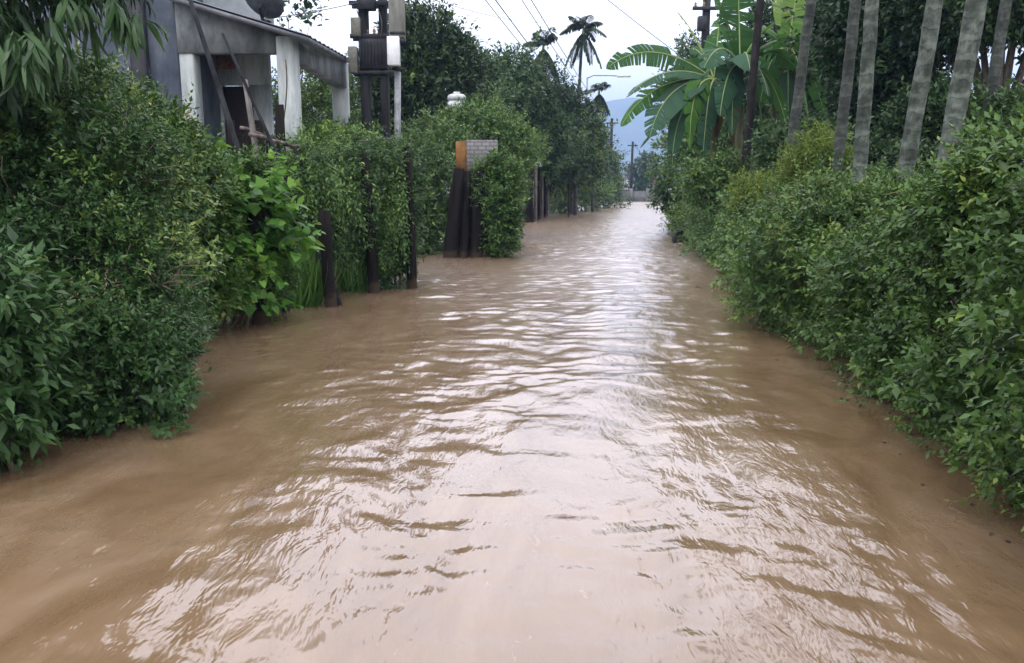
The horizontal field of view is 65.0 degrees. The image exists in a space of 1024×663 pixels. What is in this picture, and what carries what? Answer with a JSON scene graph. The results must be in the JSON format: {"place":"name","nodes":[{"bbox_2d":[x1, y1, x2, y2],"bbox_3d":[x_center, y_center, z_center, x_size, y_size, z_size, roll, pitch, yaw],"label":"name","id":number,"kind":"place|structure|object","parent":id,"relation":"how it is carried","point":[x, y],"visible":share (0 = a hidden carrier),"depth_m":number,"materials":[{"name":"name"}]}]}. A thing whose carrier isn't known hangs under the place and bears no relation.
{"place":"outdoors","nodes":[
{"label":"outdoors","id":0,"kind":"place"},
{"bbox_2d":[45,188,959,319],"bbox_3d":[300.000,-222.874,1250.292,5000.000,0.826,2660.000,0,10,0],"label":"ground","id":1,"kind":"structure","parent":0,"point":[136,300],"depth_m":12.57,"materials":[{"name":"soil"}]},
{"bbox_2d":[0,0,171,148],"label":"drooping tree","id":2,"kind":"object","parent":1,"relation":"on","point":[30,54],"visible":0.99,"depth_m":5.69,"materials":[{"name":"green plant"}]},
{"bbox_2d":[276,0,329,85],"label":"tree","id":3,"kind":"object","parent":1,"relation":"on","point":[307,5],"visible":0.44,"depth_m":20.80,"materials":[{"name":"green plant"}]},
{"bbox_2d":[227,104,416,324],"bbox_3d":[-3.180,-1.784,12.423,2.075,3.450,4.968,4,11,21],"label":"wooden fence","id":4,"kind":"object","parent":1,"relation":"on","point":[260,317],"visible":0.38,"depth_m":12.52,"materials":[{"name":"brown wood"}]},
{"bbox_2d":[256,110,413,292],"bbox_3d":[-2.895,-1.912,12.736,2.641,3.276,2.929,0,10,0],"label":"vine tangle","id":5,"kind":"object","parent":4,"relation":"hanging from","point":[323,189],"visible":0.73,"depth_m":12.27,"materials":[{"name":"green plant"}]},
{"bbox_2d":[330,119,433,290],"bbox_3d":[-2.484,-2.057,13.841,2.213,3.183,2.726,0,10,0],"label":"vine tangle","id":6,"kind":"object","parent":4,"relation":"attached to","point":[393,249],"visible":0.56,"depth_m":13.51,"materials":[{"name":"green plant"}]},
{"bbox_2d":[271,66,373,232],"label":"leafy shrub","id":7,"kind":"object","parent":1,"relation":"on","point":[318,99],"visible":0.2,"depth_m":21.10,"materials":[{"name":"green plant"}]},
{"bbox_2d":[309,0,506,140],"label":"broad tree","id":8,"kind":"object","parent":1,"relation":"on","point":[442,64],"visible":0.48,"depth_m":27.65,"materials":[{"name":"green plant"}]},
{"bbox_2d":[390,84,511,254],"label":"garden bush","id":9,"kind":"object","parent":1,"relation":"on","point":[441,151],"visible":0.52,"depth_m":22.09,"materials":[{"name":"green plant"}]},
{"bbox_2d":[474,26,550,143],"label":"leafy tree","id":10,"kind":"object","parent":1,"relation":"on","point":[514,88],"visible":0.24,"depth_m":40.07,"materials":[{"name":"green plant"}]},
{"bbox_2d":[509,162,548,222],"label":"fence posts","id":11,"kind":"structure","parent":1,"relation":"on","point":[537,208],"depth_m":42.16,"materials":[{"name":"brown wood"}]},
{"bbox_2d":[511,47,598,185],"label":"leafy tree","id":12,"kind":"object","parent":1,"relation":"on","point":[561,141],"visible":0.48,"depth_m":43.31,"materials":[{"name":"green plant"}]},
{"bbox_2d":[549,170,617,213],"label":"verge bush","id":13,"kind":"object","parent":1,"relation":"on","point":[561,206],"visible":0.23,"depth_m":53.75,"materials":[{"name":"green plant"}]},
{"bbox_2d":[553,117,631,211],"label":"verge bush","id":14,"kind":"object","parent":1,"relation":"on","point":[605,204],"visible":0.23,"depth_m":64.50,"materials":[{"name":"green plant"}]},
{"bbox_2d":[598,148,631,204],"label":"verge bush","id":15,"kind":"object","parent":1,"relation":"on","point":[622,183],"visible":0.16,"depth_m":78.61,"materials":[{"name":"green plant"}]},
{"bbox_2d":[621,173,632,189],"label":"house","id":16,"kind":"structure","parent":1,"relation":"on","point":[626,187],"depth_m":177.10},
{"bbox_2d":[628,141,637,187],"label":"utility pole","id":17,"kind":"object","parent":1,"relation":"on","point":[631,167],"visible":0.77,"depth_m":101.73,"materials":[{"name":"concrete"}]},
{"bbox_2d":[620,144,661,189],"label":"tree","id":18,"kind":"object","parent":1,"relation":"on","point":[640,181],"visible":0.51,"depth_m":121.88,"materials":[{"name":"green plant"}]},
{"bbox_2d":[614,188,670,201],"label":"compound wall","id":19,"kind":"structure","parent":1,"relation":"on","point":[638,195],"depth_m":96.44,"materials":[{"name":"concrete"}]},
{"bbox_2d":[648,152,656,189],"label":"utility pole","id":20,"kind":"object","parent":1,"relation":"on","point":[651,184],"visible":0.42,"depth_m":105.94,"materials":[{"name":"concrete"}]},
{"bbox_2d":[680,0,798,160],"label":"dark tree","id":21,"kind":"object","parent":1,"relation":"on","point":[767,15],"visible":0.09,"depth_m":27.47,"materials":[{"name":"green plant"}]},
{"bbox_2d":[723,0,803,141],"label":"young tree","id":22,"kind":"object","parent":1,"relation":"on","point":[766,42],"depth_m":29.90,"materials":[{"name":"green plant"}]},
{"bbox_2d":[765,0,849,126],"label":"dark tree","id":23,"kind":"object","parent":1,"relation":"on","point":[803,111],"visible":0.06,"depth_m":23.78,"materials":[{"name":"green plant"}]},
{"bbox_2d":[776,0,956,141],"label":"dark tree","id":24,"kind":"object","parent":1,"relation":"on","point":[832,19],"visible":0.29,"depth_m":16.13,"materials":[{"name":"green plant"}]},
{"bbox_2d":[739,101,1016,182],"bbox_3d":[6.035,-2.238,13.626,2.832,3.613,5.654,-1,10,-6],"label":"undergrowth shrub","id":25,"kind":"object","parent":1,"relation":"on","point":[778,135],"visible":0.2,"depth_m":14.52,"materials":[{"name":"green plant"}]},
{"bbox_2d":[870,61,1023,158],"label":"young tree","id":26,"kind":"object","parent":1,"relation":"on","point":[934,113],"visible":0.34,"depth_m":13.12,"materials":[{"name":"green plant"}]},
{"bbox_2d":[881,0,1023,100],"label":"dark tree","id":27,"kind":"object","parent":1,"relation":"on","point":[912,11],"visible":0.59,"depth_m":13.79,"materials":[{"name":"green plant"}]},
{"bbox_2d":[0,201,1023,662],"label":"water","id":28,"kind":"structure","parent":0,"point":[610,435],"depth_m":4.43,"materials":[{"name":"brown liquid"}]},
{"bbox_2d":[0,211,98,474],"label":"broadleaf shrub","id":29,"kind":"object","parent":28,"relation":"on","point":[20,319],"visible":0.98,"depth_m":4.84,"materials":[{"name":"green plant"}]},
{"bbox_2d":[0,27,232,441],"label":"dense bush","id":30,"kind":"object","parent":28,"relation":"on","point":[109,161],"visible":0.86,"depth_m":6.04,"materials":[{"name":"green plant"}]},
{"bbox_2d":[167,418,196,435],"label":"leafy sprig","id":31,"kind":"object","parent":30,"relation":"part of","point":[180,426],"visible":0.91,"depth_m":5.60,"materials":[{"name":"green plant"}]},
{"bbox_2d":[47,41,242,306],"bbox_3d":[-4.206,-1.391,8.999,3.142,3.579,1.958,8,13,39],"label":"speckled shrub","id":32,"kind":"object","parent":28,"relation":"on","point":[176,114],"visible":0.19,"depth_m":8.66,"materials":[{"name":"green plant"}]},
{"bbox_2d":[5,0,349,268],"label":"house","id":33,"kind":"structure","parent":28,"relation":"on","point":[178,66],"depth_m":14.45,"materials":[{"name":"grey paint"}]},
{"bbox_2d":[223,86,248,157],"bbox_3d":[-5.641,-3.289,16.788,0.551,3.534,0.050,0,10,0],"label":"door","id":34,"kind":"structure","parent":33,"relation":"in","point":[234,96],"depth_m":16.53,"materials":[{"name":"black wood"}]},
{"bbox_2d":[245,0,283,22],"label":"satellite dish","id":35,"kind":"object","parent":33,"relation":"on","point":[272,9],"visible":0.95,"depth_m":14.18,"materials":[{"name":"metal"}]},
{"bbox_2d":[121,126,325,327],"bbox_3d":[-3.408,-1.119,9.770,2.277,2.772,2.409,0,10,0],"label":"leafy vine","id":36,"kind":"object","parent":28,"relation":"on","point":[281,235],"visible":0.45,"depth_m":9.77,"materials":[{"name":"green plant"}]},
{"bbox_2d":[144,120,310,330],"bbox_3d":[-3.473,-1.141,9.894,1.858,2.780,2.955,0,10,0],"label":"leafy shrub","id":37,"kind":"object","parent":28,"relation":"on","point":[257,167],"visible":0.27,"depth_m":9.22,"materials":[{"name":"green plant"}]},
{"bbox_2d":[188,0,289,312],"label":"leaning pole","id":38,"kind":"object","parent":28,"relation":"on","point":[234,138],"visible":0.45,"depth_m":11.34,"materials":[{"name":"wood"}]},
{"bbox_2d":[243,79,262,176],"bbox_3d":[-3.721,-1.926,11.978,0.620,3.569,0.133,10,14,44],"label":"leaning pole","id":39,"kind":"object","parent":28,"relation":"on","point":[250,117],"visible":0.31,"depth_m":11.85,"materials":[{"name":"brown wood"}]},
{"bbox_2d":[221,33,341,304],"bbox_3d":[-3.313,-2.229,11.782,2.094,4.246,0.070,5,11,24],"label":"leaning pole","id":40,"kind":"object","parent":28,"relation":"on","point":[339,302],"visible":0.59,"depth_m":11.77,"materials":[{"name":"grey wood"}]},
{"bbox_2d":[284,60,287,117],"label":"bent twig","id":41,"kind":"object","parent":28,"relation":"on","point":[286,88],"visible":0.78,"depth_m":12.92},
{"bbox_2d":[284,251,347,307],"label":"grass clump","id":42,"kind":"object","parent":28,"relation":"on","point":[311,294],"visible":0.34,"depth_m":11.59,"materials":[{"name":"green plant"}]},
{"bbox_2d":[275,107,397,211],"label":"leafy shrub","id":43,"kind":"object","parent":28,"relation":"on","point":[325,127],"visible":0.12,"depth_m":14.63,"materials":[{"name":"green plant"}]},
{"bbox_2d":[315,239,394,292],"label":"grass clump","id":44,"kind":"object","parent":28,"relation":"on","point":[348,283],"visible":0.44,"depth_m":13.20,"materials":[{"name":"green plant"}]},
{"bbox_2d":[348,0,394,139],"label":"utility pole","id":45,"kind":"object","parent":28,"relation":"on","point":[368,57],"visible":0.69,"depth_m":18.91,"materials":[{"name":"metal"}]},
{"bbox_2d":[264,2,358,19],"bbox_3d":[-4.099,-6.803,16.964,0.018,1.151,3.985,3,11,17],"label":"power line","id":46,"kind":"object","parent":45,"relation":"attached to","point":[313,11],"visible":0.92,"depth_m":16.79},
{"bbox_2d":[387,0,405,166],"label":"utility pole","id":47,"kind":"object","parent":28,"relation":"on","point":[396,37],"visible":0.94,"depth_m":18.17,"materials":[{"name":"grey metal"}]},
{"bbox_2d":[435,0,557,22],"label":"power line","id":48,"kind":"object","parent":47,"relation":"attached to","point":[482,13],"visible":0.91,"depth_m":27.46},
{"bbox_2d":[446,92,468,181],"bbox_3d":[-1.793,-5.435,26.456,0.750,4.737,0.600,0,10,0],"label":"water tank","id":49,"kind":"object","parent":28,"relation":"on","point":[452,99],"visible":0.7,"depth_m":25.84,"materials":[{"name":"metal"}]},
{"bbox_2d":[443,168,490,257],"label":"gate posts","id":50,"kind":"object","parent":28,"relation":"on","point":[458,205],"visible":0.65,"depth_m":19.42,"materials":[{"name":"brown wood"}]},
{"bbox_2d":[456,140,497,255],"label":"block pillar","id":51,"kind":"structure","parent":28,"relation":"on","point":[465,151],"depth_m":19.75,"materials":[{"name":"concrete block"},{"name":"orange paint"}]},
{"bbox_2d":[466,145,537,257],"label":"leafy vine","id":52,"kind":"object","parent":28,"relation":"on","point":[504,186],"visible":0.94,"depth_m":19.25,"materials":[{"name":"green plant"}]},
{"bbox_2d":[462,83,553,209],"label":"garden bush","id":53,"kind":"object","parent":28,"relation":"on","point":[525,145],"visible":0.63,"depth_m":25.35,"materials":[{"name":"green plant"}]},
{"bbox_2d":[523,27,559,140],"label":"areca palm","id":54,"kind":"object","parent":28,"relation":"on","point":[542,42],"visible":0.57,"depth_m":43.68,"materials":[{"name":"green plant"}]},
{"bbox_2d":[568,129,570,216],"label":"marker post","id":55,"kind":"object","parent":28,"relation":"on","point":[568,185],"visible":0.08,"depth_m":46.30,"materials":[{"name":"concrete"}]},
{"bbox_2d":[546,76,619,213],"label":"leafy tree","id":56,"kind":"object","parent":28,"relation":"on","point":[588,169],"visible":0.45,"depth_m":49.63,"materials":[{"name":"green plant"}]},
{"bbox_2d":[559,15,606,214],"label":"areca palm","id":57,"kind":"object","parent":28,"relation":"on","point":[581,43],"visible":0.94,"depth_m":47.63,"materials":[{"name":"green plant"}]},
{"bbox_2d":[585,82,611,211],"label":"areca palm","id":58,"kind":"object","parent":28,"relation":"on","point":[599,99],"visible":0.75,"depth_m":53.87,"materials":[{"name":"green plant"}]},
{"bbox_2d":[584,75,630,209],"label":"street lamp","id":59,"kind":"object","parent":28,"relation":"on","point":[619,76],"visible":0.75,"depth_m":57.47,"materials":[{"name":"grey metal"}]},
{"bbox_2d":[606,118,617,149],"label":"utility pole","id":60,"kind":"object","parent":28,"relation":"on","point":[611,129],"visible":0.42,"depth_m":85.42,"materials":[{"name":"concrete"}]},
{"bbox_2d":[522,0,610,126],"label":"power line","id":61,"kind":"object","parent":60,"relation":"attached to","point":[554,49],"visible":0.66,"depth_m":23.12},
{"bbox_2d":[531,0,612,124],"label":"power line","id":62,"kind":"object","parent":60,"relation":"attached to","point":[560,47],"visible":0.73,"depth_m":25.53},
{"bbox_2d":[606,12,742,251],"bbox_3d":[4.153,-5.095,20.773,3.607,6.285,1.927,0,10,0],"label":"banana plant","id":63,"kind":"object","parent":28,"relation":"on","point":[679,111],"visible":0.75,"depth_m":20.29,"materials":[{"name":"green plant"}]},
{"bbox_2d":[672,230,687,242],"bbox_3d":[5.182,-2.845,24.753,0.566,0.563,0.206,-4,11,-20],"label":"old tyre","id":64,"kind":"object","parent":28,"relation":"on","point":[677,232],"visible":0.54,"depth_m":24.65,"materials":[{"name":"rubber"}]},
{"bbox_2d":[645,24,719,146],"bbox_3d":[8.348,-9.840,38.370,5.119,10.001,7.801,0,10,0],"label":"leaning tree","id":65,"kind":"object","parent":28,"relation":"on","point":[682,51],"visible":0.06,"depth_m":38.69,"materials":[{"name":"green plant"}]},
{"bbox_2d":[692,0,716,167],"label":"utility pole","id":66,"kind":"object","parent":28,"relation":"on","point":[703,20],"visible":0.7,"depth_m":29.20,"materials":[{"name":"concrete"}]},
{"bbox_2d":[608,0,684,58],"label":"power line","id":67,"kind":"object","parent":66,"relation":"attached to","point":[644,28],"visible":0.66,"depth_m":22.70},
{"bbox_2d":[656,147,775,280],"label":"hedge","id":68,"kind":"object","parent":28,"relation":"on","point":[698,225],"visible":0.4,"depth_m":19.00,"materials":[{"name":"green plant"}]},
{"bbox_2d":[670,141,767,256],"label":"leafy shrub","id":69,"kind":"object","parent":28,"relation":"on","point":[720,166],"visible":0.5,"depth_m":18.27,"materials":[{"name":"green plant"}]},
{"bbox_2d":[638,100,811,221],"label":"leafy shrub","id":70,"kind":"object","parent":28,"relation":"on","point":[667,173],"visible":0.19,"depth_m":27.09,"materials":[{"name":"green plant"}]},
{"bbox_2d":[696,0,800,158],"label":"banana plant","id":71,"kind":"object","parent":28,"relation":"on","point":[729,92],"visible":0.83,"depth_m":18.80,"materials":[{"name":"green plant"}]},
{"bbox_2d":[723,166,779,222],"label":"feathery shrub","id":72,"kind":"object","parent":28,"relation":"on","point":[741,191],"visible":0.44,"depth_m":13.98,"materials":[{"name":"green plant"}]},
{"bbox_2d":[740,0,764,183],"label":"areca palm","id":73,"kind":"object","parent":28,"relation":"on","point":[752,84],"visible":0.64,"depth_m":17.45,"materials":[{"name":"black plant"}]},
{"bbox_2d":[752,0,837,127],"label":"banana plant","id":74,"kind":"object","parent":28,"relation":"on","point":[785,81],"visible":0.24,"depth_m":19.97,"materials":[{"name":"green plant"}]},
{"bbox_2d":[780,0,816,199],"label":"areca palm","id":75,"kind":"object","parent":28,"relation":"on","point":[801,70],"visible":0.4,"depth_m":11.47,"materials":[{"name":"grey plant"}]},
{"bbox_2d":[758,117,869,307],"bbox_3d":[4.151,-1.470,11.124,1.525,2.968,1.416,5,11,25],"label":"feathery shrub","id":76,"kind":"object","parent":28,"relation":"on","point":[819,144],"visible":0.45,"depth_m":10.82,"materials":[{"name":"green plant"}]},
{"bbox_2d":[704,147,930,346],"bbox_3d":[4.222,-1.261,11.271,3.132,2.531,6.989,2,10,10],"label":"hedge","id":77,"kind":"object","parent":28,"relation":"on","point":[754,257],"visible":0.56,"depth_m":9.10,"materials":[{"name":"green plant"}]},
{"bbox_2d":[816,0,860,293],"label":"areca palm","id":78,"kind":"object","parent":28,"relation":"on","point":[847,74],"visible":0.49,"depth_m":10.06,"materials":[{"name":"grey plant"}]},
{"bbox_2d":[771,155,933,312],"bbox_3d":[3.688,-0.760,8.835,1.469,2.392,3.086,0,10,0],"label":"feathery shrub","id":79,"kind":"object","parent":28,"relation":"on","point":[838,197],"visible":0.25,"depth_m":8.49,"materials":[{"name":"green plant"}]},
{"bbox_2d":[695,276,1017,541],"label":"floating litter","id":80,"kind":"object","parent":28,"relation":"on","point":[990,533],"visible":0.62,"depth_m":4.77,"materials":[{"name":"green plant"}]},
{"bbox_2d":[850,0,878,186],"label":"areca palm","id":81,"kind":"object","parent":28,"relation":"on","point":[864,102],"visible":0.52,"depth_m":9.00,"materials":[{"name":"grey plant"}]},
{"bbox_2d":[775,101,1023,531],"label":"hedge","id":82,"kind":"object","parent":28,"relation":"on","point":[986,308],"visible":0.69,"depth_m":5.24,"materials":[{"name":"green plant"}]},
{"bbox_2d":[869,0,942,343],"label":"areca palm","id":83,"kind":"object","parent":28,"relation":"on","point":[922,72],"visible":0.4,"depth_m":8.22,"materials":[{"name":"grey plant"}]},
{"bbox_2d":[854,96,1023,421],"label":"leafy shrub","id":84,"kind":"object","parent":28,"relation":"on","point":[949,202],"visible":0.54,"depth_m":5.35,"materials":[{"name":"green plant"}]},
{"bbox_2d":[909,0,987,375],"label":"areca palm","id":85,"kind":"object","parent":28,"relation":"on","point":[969,42],"visible":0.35,"depth_m":6.86,"materials":[{"name":"grey plant"}]},
{"bbox_2d":[983,0,1011,128],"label":"areca palm","id":86,"kind":"object","parent":28,"relation":"on","point":[998,49],"visible":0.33,"depth_m":12.37,"materials":[{"name":"grey plant"}]},
{"bbox_2d":[485,0,564,97],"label":"power line","id":87,"kind":"object","parent":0,"point":[519,42],"visible":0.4,"depth_m":22.31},
{"bbox_2d":[495,0,572,100],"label":"power line","id":88,"kind":"object","parent":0,"point":[528,44],"visible":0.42,"depth_m":21.23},
{"bbox_2d":[450,97,710,184],"bbox_3d":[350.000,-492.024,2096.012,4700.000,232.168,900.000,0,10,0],"label":"hills","id":89,"kind":"structure","parent":0,"point":[634,129],"depth_m":1911.95,"materials":[{"name":"blue"}]},
{"bbox_2d":[270,0,1023,122],"label":"sky","id":90,"kind":"structure","parent":0,"point":[661,18],"materials":[{"name":"white"}]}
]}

